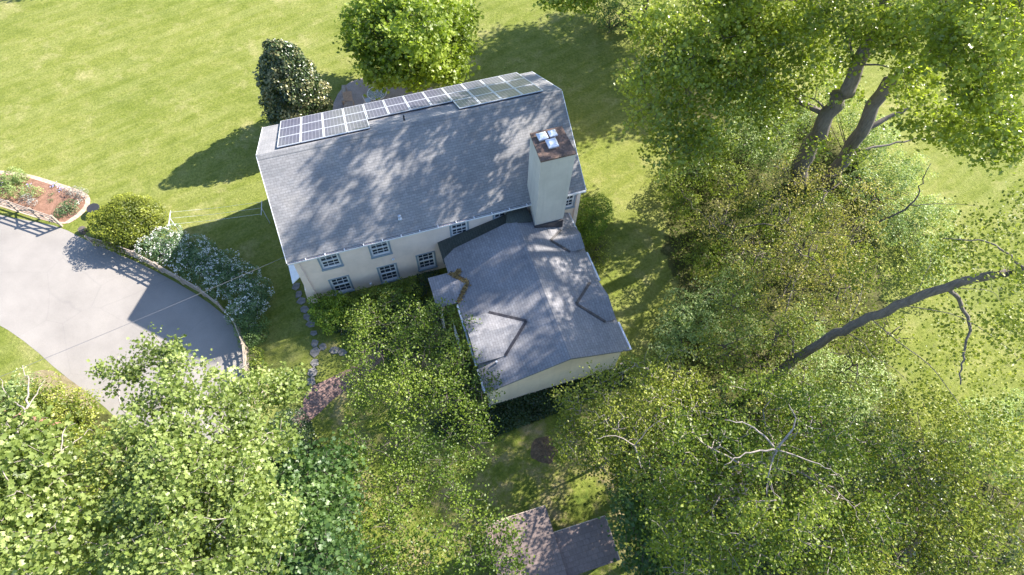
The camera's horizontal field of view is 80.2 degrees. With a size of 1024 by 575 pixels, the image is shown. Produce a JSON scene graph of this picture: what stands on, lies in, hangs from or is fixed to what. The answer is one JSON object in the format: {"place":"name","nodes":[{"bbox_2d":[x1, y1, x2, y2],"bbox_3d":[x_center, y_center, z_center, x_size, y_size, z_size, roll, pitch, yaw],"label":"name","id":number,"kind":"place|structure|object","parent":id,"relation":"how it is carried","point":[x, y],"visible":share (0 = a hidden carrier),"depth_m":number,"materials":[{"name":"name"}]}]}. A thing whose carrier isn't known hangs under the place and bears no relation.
{"place":"outdoors","nodes":[
{"label":"outdoors","id":0,"kind":"place"},
{"bbox_2d":[19,370,98,408],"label":"driveway verge","id":1,"kind":"structure","parent":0,"point":[63,378],"depth_m":35.91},
{"bbox_2d":[78,226,86,234],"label":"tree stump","id":2,"kind":"object","parent":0,"point":[81,230],"visible":0.87,"depth_m":40.95,"materials":[{"name":"wood"}]},
{"bbox_2d":[0,215,248,475],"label":"driveway","id":3,"kind":"structure","parent":0,"point":[61,289],"depth_m":38.31,"materials":[{"name":"concrete"}]},
{"bbox_2d":[264,346,386,461],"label":"brick path","id":4,"kind":"structure","parent":0,"point":[323,396],"depth_m":35.98,"materials":[{"name":"brown brick"}]},
{"bbox_2d":[333,78,433,109],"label":"patio","id":5,"kind":"structure","parent":0,"point":[356,90],"depth_m":48.23,"materials":[{"name":"stone"}]},
{"bbox_2d":[341,85,346,104],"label":"garden bench","id":6,"kind":"object","parent":5,"relation":"on","point":[344,89],"visible":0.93,"depth_m":47.65,"materials":[{"name":"grey wood"}]},
{"bbox_2d":[342,91,353,107],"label":"lounge chair","id":7,"kind":"object","parent":5,"relation":"on","point":[349,99],"visible":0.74,"depth_m":47.15,"materials":[{"name":"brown wood"}]},
{"bbox_2d":[363,97,371,102],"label":"patio chair","id":8,"kind":"object","parent":5,"relation":"on","point":[366,100],"visible":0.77,"depth_m":47.24,"materials":[{"name":"metal"}]},
{"bbox_2d":[367,87,386,100],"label":"patio table","id":9,"kind":"object","parent":5,"relation":"on","point":[374,95],"visible":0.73,"depth_m":47.20,"materials":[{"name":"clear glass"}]},
{"bbox_2d":[0,0,1023,574],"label":"lawn","id":10,"kind":"structure","parent":0,"point":[102,102],"depth_m":43.71,"materials":[{"name":"green plant"}]},
{"bbox_2d":[0,365,49,449],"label":"wild bush","id":11,"kind":"object","parent":10,"relation":"on","point":[9,388],"visible":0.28,"depth_m":34.19,"materials":[{"name":"green plant"}]},
{"bbox_2d":[0,199,62,226],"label":"fence","id":12,"kind":"object","parent":10,"relation":"on","point":[27,210],"visible":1,"depth_m":41.00,"materials":[{"name":"brown wood"}]},
{"bbox_2d":[4,410,63,424],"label":"fallen branch","id":13,"kind":"object","parent":10,"relation":"on","point":[40,420],"visible":0.23,"depth_m":32.06,"materials":[{"name":"brown wood"}]},
{"bbox_2d":[0,170,89,223],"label":"flower bed edging","id":14,"kind":"object","parent":10,"relation":"on","point":[81,211],"visible":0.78,"depth_m":42.57,"materials":[{"name":"brick"}]},
{"bbox_2d":[0,174,84,221],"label":"flower bed soil","id":15,"kind":"structure","parent":14,"relation":"on","point":[44,206],"depth_m":42.41,"materials":[{"name":"brown soil"}]},
{"bbox_2d":[0,166,29,187],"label":"bed plant","id":16,"kind":"object","parent":15,"relation":"on","point":[13,181],"visible":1,"depth_m":42.56,"materials":[{"name":"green plant"}]},
{"bbox_2d":[0,184,43,197],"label":"bed plant","id":17,"kind":"object","parent":15,"relation":"on","point":[22,192],"visible":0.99,"depth_m":42.20,"materials":[{"name":"green plant"}]},
{"bbox_2d":[18,193,37,206],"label":"bed plant","id":18,"kind":"object","parent":15,"relation":"on","point":[29,200],"visible":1,"depth_m":41.88,"materials":[{"name":"white plant"}]},
{"bbox_2d":[52,199,79,218],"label":"bed plant","id":19,"kind":"object","parent":15,"relation":"on","point":[60,209],"visible":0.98,"depth_m":41.60,"materials":[{"name":"green plant"}]},
{"bbox_2d":[63,186,87,199],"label":"bed plant","id":20,"kind":"object","parent":15,"relation":"on","point":[78,192],"visible":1,"depth_m":42.32,"materials":[{"name":"white plant"}]},
{"bbox_2d":[0,365,102,574],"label":"sycamore tree","id":21,"kind":"object","parent":10,"relation":"on","point":[37,483],"visible":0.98,"depth_m":21.57,"materials":[{"name":"green plant"}]},
{"bbox_2d":[12,370,109,466],"bbox_3d":[-24.680,7.503,33.510,6.477,2.474,4.756,17,61,8],"label":"wild bush","id":22,"kind":"object","parent":10,"relation":"on","point":[62,414],"visible":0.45,"depth_m":33.58,"materials":[{"name":"green plant"}]},
{"bbox_2d":[22,454,124,574],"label":"wild bush","id":23,"kind":"object","parent":10,"relation":"on","point":[82,503],"visible":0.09,"depth_m":30.89,"materials":[{"name":"green plant"}]},
{"bbox_2d":[86,203,99,213],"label":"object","id":24,"kind":"object","parent":10,"relation":"on","point":[93,207],"visible":0.49,"depth_m":41.57,"materials":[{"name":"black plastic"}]},
{"bbox_2d":[84,192,168,255],"bbox_3d":[-25.638,-4.287,40.402,5.051,3.226,4.549,3,60,0],"label":"yew bush","id":25,"kind":"object","parent":10,"relation":"on","point":[125,233],"visible":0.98,"depth_m":39.58,"materials":[{"name":"green plant"}]},
{"bbox_2d":[0,382,286,565],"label":"undergrowth","id":26,"kind":"object","parent":10,"relation":"on","point":[76,423],"visible":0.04,"depth_m":34.73,"materials":[{"name":"green plant"}]},
{"bbox_2d":[131,223,196,266],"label":"viburnum shrub","id":27,"kind":"object","parent":10,"relation":"on","point":[159,248],"visible":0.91,"depth_m":39.41,"materials":[{"name":"green plant"}]},
{"bbox_2d":[84,235,249,370],"bbox_3d":[-21.079,0.371,38.384,15.511,1.330,2.147,34,65,16],"label":"fence","id":28,"kind":"object","parent":10,"relation":"on","point":[171,274],"visible":0.88,"depth_m":38.62,"materials":[{"name":"brown wood"}]},
{"bbox_2d":[53,321,316,574],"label":"maple tree","id":29,"kind":"object","parent":10,"relation":"on","point":[230,522],"visible":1,"depth_m":22.02,"materials":[{"name":"green plant"}]},
{"bbox_2d":[163,233,237,288],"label":"viburnum shrub","id":30,"kind":"object","parent":10,"relation":"on","point":[195,261],"visible":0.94,"depth_m":38.86,"materials":[{"name":"green plant"}]},
{"bbox_2d":[168,201,269,230],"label":"clothes line","id":31,"kind":"object","parent":10,"relation":"on","point":[218,213],"visible":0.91,"depth_m":40.21,"materials":[{"name":"white paint"}]},
{"bbox_2d":[202,249,261,304],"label":"viburnum shrub","id":32,"kind":"object","parent":10,"relation":"on","point":[235,283],"visible":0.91,"depth_m":38.27,"materials":[{"name":"green plant"}]},
{"bbox_2d":[95,419,371,574],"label":"bluish tree","id":33,"kind":"object","parent":10,"relation":"on","point":[318,492],"visible":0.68,"depth_m":26.45,"materials":[{"name":"green plant"}]},
{"bbox_2d":[224,276,274,328],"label":"viburnum shrub","id":34,"kind":"object","parent":10,"relation":"on","point":[256,303],"visible":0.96,"depth_m":37.52,"materials":[{"name":"green plant"}]},
{"bbox_2d":[230,308,271,349],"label":"shrub","id":35,"kind":"object","parent":10,"relation":"on","point":[251,331],"visible":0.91,"depth_m":36.86,"materials":[{"name":"green plant"}]},
{"bbox_2d":[246,346,267,373],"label":"fence ivy","id":36,"kind":"object","parent":10,"relation":"on","point":[257,359],"visible":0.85,"depth_m":36.16,"materials":[{"name":"green plant"}]},
{"bbox_2d":[263,407,317,455],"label":"round bush","id":37,"kind":"object","parent":10,"relation":"on","point":[305,423],"visible":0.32,"depth_m":33.44,"materials":[{"name":"green plant"}]},
{"bbox_2d":[252,38,332,125],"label":"holly tree","id":38,"kind":"object","parent":10,"relation":"on","point":[285,93],"visible":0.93,"depth_m":41.33,"materials":[{"name":"green plant"}]},
{"bbox_2d":[292,283,299,289],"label":"stepping stone","id":39,"kind":"object","parent":10,"relation":"on","point":[295,286],"visible":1,"depth_m":39.41,"materials":[{"name":"grey stone"}]},
{"bbox_2d":[296,291,301,297],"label":"stepping stone","id":40,"kind":"object","parent":10,"relation":"on","point":[298,293],"visible":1,"depth_m":39.13,"materials":[{"name":"grey stone"}]},
{"bbox_2d":[296,297,305,304],"bbox_3d":[-13.459,0.853,38.927,0.522,0.035,0.510,22,62,11],"label":"stepping stone","id":41,"kind":"object","parent":10,"relation":"on","point":[301,300],"visible":1,"depth_m":38.91,"materials":[{"name":"grey stone"}]},
{"bbox_2d":[300,306,308,312],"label":"stepping stone","id":42,"kind":"object","parent":10,"relation":"on","point":[304,309],"visible":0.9,"depth_m":38.61,"materials":[{"name":"grey stone"}]},
{"bbox_2d":[303,313,310,320],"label":"stepping stone","id":43,"kind":"object","parent":10,"relation":"on","point":[306,317],"visible":0.82,"depth_m":38.33,"materials":[{"name":"grey stone"}]},
{"bbox_2d":[306,320,314,327],"bbox_3d":[-12.643,2.267,38.147,0.597,0.035,0.544,3,60,0],"label":"stepping stone","id":44,"kind":"object","parent":10,"relation":"on","point":[308,323],"visible":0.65,"depth_m":38.10,"materials":[{"name":"grey stone"}]},
{"bbox_2d":[307,377,315,385],"bbox_3d":[-12.059,5.630,36.255,0.600,0.035,0.522,-16,62,-10],"label":"stepping stone","id":45,"kind":"object","parent":10,"relation":"on","point":[311,380],"visible":0.71,"depth_m":36.25,"materials":[{"name":"grey stone"}]},
{"bbox_2d":[308,367,317,376],"bbox_3d":[-12.012,5.110,36.551,0.568,0.035,0.612,-39,68,-21],"label":"stepping stone","id":46,"kind":"object","parent":10,"relation":"on","point":[313,371],"visible":1,"depth_m":36.53,"materials":[{"name":"grey stone"}]},
{"bbox_2d":[310,359,318,366],"bbox_3d":[-11.973,4.580,36.852,0.539,0.035,0.532,3,60,0],"label":"stepping stone","id":47,"kind":"object","parent":10,"relation":"on","point":[314,363],"visible":1,"depth_m":36.84,"materials":[{"name":"grey stone"}]},
{"bbox_2d":[311,340,318,347],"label":"stepping stone","id":48,"kind":"object","parent":10,"relation":"on","point":[314,343],"visible":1,"depth_m":37.47,"materials":[{"name":"grey stone"}]},
{"bbox_2d":[310,347,320,357],"bbox_3d":[-12.062,3.942,37.212,0.567,0.035,0.596,37,66,18],"label":"stepping stone","id":49,"kind":"object","parent":10,"relation":"on","point":[314,352],"visible":1,"depth_m":37.20,"materials":[{"name":"grey stone"}]},
{"bbox_2d":[319,343,326,349],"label":"stepping stone","id":50,"kind":"object","parent":10,"relation":"on","point":[322,346],"visible":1,"depth_m":37.38,"materials":[{"name":"grey stone"}]},
{"bbox_2d":[307,290,355,335],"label":"euonymus shrub","id":51,"kind":"object","parent":10,"relation":"on","point":[330,312],"visible":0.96,"depth_m":37.29,"materials":[{"name":"green plant"}]},
{"bbox_2d":[329,346,339,353],"bbox_3d":[-10.901,3.859,37.290,0.567,0.035,0.519,20,62,10],"label":"stepping stone","id":52,"kind":"object","parent":10,"relation":"on","point":[332,350],"visible":1,"depth_m":37.27,"materials":[{"name":"grey stone"}]},
{"bbox_2d":[338,349,347,355],"bbox_3d":[-10.408,3.989,37.229,0.509,0.035,0.468,33,65,16],"label":"stepping stone","id":53,"kind":"object","parent":10,"relation":"on","point":[342,352],"visible":1,"depth_m":37.22,"materials":[{"name":"grey stone"}]},
{"bbox_2d":[301,427,445,574],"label":"wild shrub","id":54,"kind":"object","parent":10,"relation":"on","point":[399,559],"visible":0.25,"depth_m":30.60,"materials":[{"name":"green plant"}]},
{"bbox_2d":[339,275,422,326],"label":"foundation shrub","id":55,"kind":"object","parent":10,"relation":"on","point":[357,297],"visible":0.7,"depth_m":37.88,"materials":[{"name":"green plant"}]},
{"bbox_2d":[332,288,485,445],"bbox_3d":[-5.378,3.914,37.237,12.230,0.380,6.178,40,67,19],"label":"shade ground cover","id":56,"kind":"object","parent":10,"relation":"on","point":[448,358],"visible":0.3,"depth_m":36.97,"materials":[{"name":"green plant"}]},
{"bbox_2d":[332,0,488,99],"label":"lawn maple","id":57,"kind":"object","parent":10,"relation":"on","point":[418,43],"visible":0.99,"depth_m":43.80,"materials":[{"name":"green plant"}]},
{"bbox_2d":[318,406,503,567],"bbox_3d":[-4.991,10.188,30.603,8.902,5.795,7.621,3,60,0],"label":"dogwood tree","id":58,"kind":"object","parent":10,"relation":"on","point":[412,501],"visible":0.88,"depth_m":29.57,"materials":[{"name":"green plant"}]},
{"bbox_2d":[334,283,505,447],"bbox_3d":[-5.169,4.054,33.926,9.876,6.059,10.022,3,60,0],"label":"dogwood tree","id":59,"kind":"object","parent":10,"relation":"on","point":[362,332],"visible":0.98,"depth_m":32.26,"materials":[{"name":"green plant"}]},
{"bbox_2d":[411,270,439,296],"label":"foundation shrub","id":60,"kind":"object","parent":10,"relation":"on","point":[424,285],"visible":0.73,"depth_m":38.91,"materials":[{"name":"green plant"}]},
{"bbox_2d":[338,482,538,574],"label":"sapling","id":61,"kind":"object","parent":10,"relation":"on","point":[484,538],"visible":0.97,"depth_m":28.34,"materials":[{"name":"green plant"}]},
{"bbox_2d":[256,72,631,406],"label":"house","id":62,"kind":"structure","parent":10,"relation":"on","point":[481,184],"depth_m":35.41,"materials":[{"name":"beige paint"}]},
{"bbox_2d":[2,257,283,375],"bbox_3d":[-27.568,4.805,31.381,32.961,1.769,0.150,-23,64,-14],"label":"power cable","id":63,"kind":"object","parent":62,"relation":"attached to","point":[140,318],"visible":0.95,"depth_m":33.20,"materials":[{"name":"metal"}]},
{"bbox_2d":[317,253,343,271],"bbox_3d":[-10.734,-1.571,35.836,1.320,1.570,0.180,-15,62,-10],"label":"window","id":64,"kind":"structure","parent":62,"relation":"in","point":[332,260],"depth_m":36.07,"materials":[{"name":"blue paint"}]},
{"bbox_2d":[328,275,354,295],"bbox_3d":[-10.750,-0.159,38.358,1.340,1.910,0.180,-15,62,-10],"label":"window","id":65,"kind":"structure","parent":62,"relation":"in","point":[343,283],"depth_m":38.35,"materials":[{"name":"blue paint"}]},
{"bbox_2d":[368,241,392,258],"bbox_3d":[-7.904,-2.335,36.344,1.330,1.570,0.180,-15,62,-10],"label":"window","id":66,"kind":"structure","parent":62,"relation":"in","point":[384,247],"depth_m":36.56,"materials":[{"name":"blue paint"}]},
{"bbox_2d":[376,263,400,284],"bbox_3d":[-7.890,-0.917,38.898,1.320,1.970,0.180,-15,62,-10],"label":"window","id":67,"kind":"structure","parent":62,"relation":"in","point":[387,272],"depth_m":38.92,"materials":[{"name":"white paint"}]},
{"bbox_2d":[415,251,437,271],"bbox_3d":[-5.496,-1.704,39.074,1.300,1.910,0.180,-15,62,-10],"label":"window","id":68,"kind":"structure","parent":62,"relation":"in","point":[428,259],"depth_m":39.18,"materials":[{"name":"white paint"}]},
{"bbox_2d":[449,221,468,237],"bbox_3d":[-3.223,-3.613,37.158,1.250,1.590,0.180,-15,62,-10],"label":"window","id":69,"kind":"structure","parent":62,"relation":"in","point":[455,229],"depth_m":37.18,"materials":[{"name":"white paint"}]},
{"bbox_2d":[448,268,471,302],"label":"leaf litter","id":70,"kind":"object","parent":62,"relation":"on","point":[456,273],"visible":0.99,"depth_m":35.75,"materials":[{"name":"brown plant"}]},
{"bbox_2d":[493,212,505,219],"bbox_3d":[-0.592,-4.348,37.586,1.320,1.530,0.180,-15,62,-10],"label":"window","id":71,"kind":"structure","parent":62,"relation":"in","point":[501,214],"depth_m":37.43,"materials":[{"name":"white paint"}]},
{"bbox_2d":[565,195,575,209],"bbox_3d":[3.610,-5.498,38.314,0.870,1.630,0.180,-15,62,-10],"label":"window","id":72,"kind":"structure","parent":62,"relation":"in","point":[570,202],"depth_m":38.62,"materials":[{"name":"white paint"}]},
{"bbox_2d":[453,324,460,350],"bbox_3d":[-3.289,3.124,36.734,0.047,2.100,1.560,-15,62,-10],"label":"trellis","id":73,"kind":"object","parent":10,"relation":"on","point":[455,330],"visible":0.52,"depth_m":36.65,"materials":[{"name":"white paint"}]},
{"bbox_2d":[467,365,635,439],"bbox_3d":[2.446,6.555,35.949,10.332,0.344,1.938,-18,63,-11],"label":"ivy ground cover","id":74,"kind":"object","parent":10,"relation":"on","point":[537,401],"visible":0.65,"depth_m":35.61,"materials":[{"name":"green plant"}]},
{"bbox_2d":[486,505,619,574],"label":"shed","id":75,"kind":"structure","parent":10,"relation":"on","point":[580,548],"depth_m":29.89,"materials":[{"name":"grey wood"}]},
{"bbox_2d":[531,0,648,23],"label":"lawn edge tree","id":76,"kind":"object","parent":10,"relation":"on","point":[566,5],"visible":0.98,"depth_m":44.96,"materials":[{"name":"green plant"}]},
{"bbox_2d":[575,193,613,245],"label":"boxwood bush","id":77,"kind":"object","parent":10,"relation":"on","point":[590,222],"visible":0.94,"depth_m":40.83,"materials":[{"name":"green plant"}]},
{"bbox_2d":[584,235,613,277],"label":"perennial clump","id":78,"kind":"object","parent":10,"relation":"on","point":[595,253],"visible":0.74,"depth_m":40.51,"materials":[{"name":"green plant"}]},
{"bbox_2d":[584,0,659,40],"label":"dark bush","id":79,"kind":"object","parent":10,"relation":"on","point":[614,8],"visible":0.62,"depth_m":51.20,"materials":[{"name":"green plant"}]},
{"bbox_2d":[544,338,726,504],"bbox_3d":[6.111,7.066,31.601,9.124,7.642,8.425,3,60,0],"label":"young tree","id":80,"kind":"object","parent":10,"relation":"on","point":[653,372],"visible":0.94,"depth_m":30.21,"materials":[{"name":"green plant"}]},
{"bbox_2d":[596,445,741,574],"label":"bottom tree","id":81,"kind":"object","parent":10,"relation":"on","point":[629,512],"visible":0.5,"depth_m":28.03,"materials":[{"name":"green plant"}]},
{"bbox_2d":[651,118,750,219],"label":"wild shrub","id":82,"kind":"object","parent":10,"relation":"on","point":[670,194],"visible":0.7,"depth_m":42.24,"materials":[{"name":"green plant"}]},
{"bbox_2d":[647,252,764,369],"bbox_3d":[12.093,1.353,37.687,5.213,2.960,9.583,39,67,19],"label":"wild shrub","id":83,"kind":"object","parent":10,"relation":"on","point":[698,311],"visible":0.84,"depth_m":37.10,"materials":[{"name":"green plant"}]},
{"bbox_2d":[617,379,907,530],"bbox_3d":[14.165,8.978,33.127,16.913,3.464,8.435,3,60,0],"label":"wild shrub","id":84,"kind":"object","parent":10,"relation":"on","point":[875,419],"visible":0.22,"depth_m":33.15,"materials":[{"name":"green plant"}]},
{"bbox_2d":[714,79,825,184],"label":"wild shrub","id":85,"kind":"object","parent":10,"relation":"on","point":[759,157],"visible":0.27,"depth_m":43.26,"materials":[{"name":"green plant"}]},
{"bbox_2d":[626,360,926,574],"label":"spreading tree","id":86,"kind":"object","parent":10,"relation":"on","point":[747,516],"visible":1,"depth_m":24.88,"materials":[{"name":"green plant"}]},
{"bbox_2d":[680,183,873,298],"bbox_3d":[17.235,-3.412,40.235,12.651,3.464,8.944,3,60,0],"label":"wild shrub","id":87,"kind":"object","parent":10,"relation":"on","point":[714,247],"visible":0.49,"depth_m":39.92,"materials":[{"name":"green plant"}]},
{"bbox_2d":[714,302,897,439],"bbox_3d":[17.201,4.485,35.685,11.109,3.585,7.088,36,66,17],"label":"wild shrub","id":88,"kind":"object","parent":10,"relation":"on","point":[831,362],"visible":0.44,"depth_m":34.90,"materials":[{"name":"green plant"}]},
{"bbox_2d":[691,275,929,421],"bbox_3d":[15.125,3.964,33.267,10.398,8.206,8.021,20,62,10],"label":"understory tree","id":89,"kind":"object","parent":10,"relation":"on","point":[860,351],"visible":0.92,"depth_m":32.41,"materials":[{"name":"green plant"}]},
{"bbox_2d":[611,0,1023,191],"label":"tall tulip tree","id":90,"kind":"object","parent":10,"relation":"on","point":[945,30],"visible":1,"depth_m":34.12,"materials":[{"name":"green plant"}]},
{"bbox_2d":[628,73,1023,574],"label":"undergrowth","id":91,"kind":"object","parent":10,"relation":"on","point":[842,306],"visible":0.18,"depth_m":39.63,"materials":[{"name":"green plant"}]},
{"bbox_2d":[680,149,972,320],"bbox_3d":[17.338,-3.823,37.557,13.369,8.552,12.798,-34,67,-19],"label":"understory tree","id":92,"kind":"object","parent":10,"relation":"on","point":[803,240],"visible":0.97,"depth_m":35.54,"materials":[{"name":"green plant"}]},
{"bbox_2d":[709,435,1023,574],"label":"wild shrub","id":93,"kind":"object","parent":10,"relation":"on","point":[1007,560],"visible":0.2,"depth_m":30.76,"materials":[{"name":"green plant"}]},
{"bbox_2d":[809,72,969,290],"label":"tree","id":94,"kind":"object","parent":10,"relation":"on","point":[901,216],"visible":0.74,"depth_m":41.98,"materials":[{"name":"green plant"}]},
{"bbox_2d":[756,174,1023,495],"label":"leaning tree","id":95,"kind":"object","parent":10,"relation":"on","point":[1011,271],"visible":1,"depth_m":25.24,"materials":[{"name":"green plant"}]},
{"bbox_2d":[842,411,976,574],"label":"tree","id":96,"kind":"object","parent":10,"relation":"on","point":[908,483],"visible":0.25,"depth_m":28.96,"materials":[{"name":"green plant"}]},
{"bbox_2d":[798,376,1023,574],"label":"corner tree","id":97,"kind":"object","parent":10,"relation":"on","point":[981,516],"visible":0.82,"depth_m":25.18,"materials":[{"name":"green plant"}]},
{"bbox_2d":[924,387,1023,497],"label":"wild shrub","id":98,"kind":"object","parent":10,"relation":"on","point":[987,426],"visible":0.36,"depth_m":33.56,"materials":[{"name":"green plant"}]},
{"bbox_2d":[530,436,557,463],"bbox_3d":[1.837,9.198,34.517,1.584,0.199,1.613,3,60,0],"label":"soil mound","id":99,"kind":"object","parent":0,"point":[540,449],"visible":0.94,"depth_m":34.46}
]}

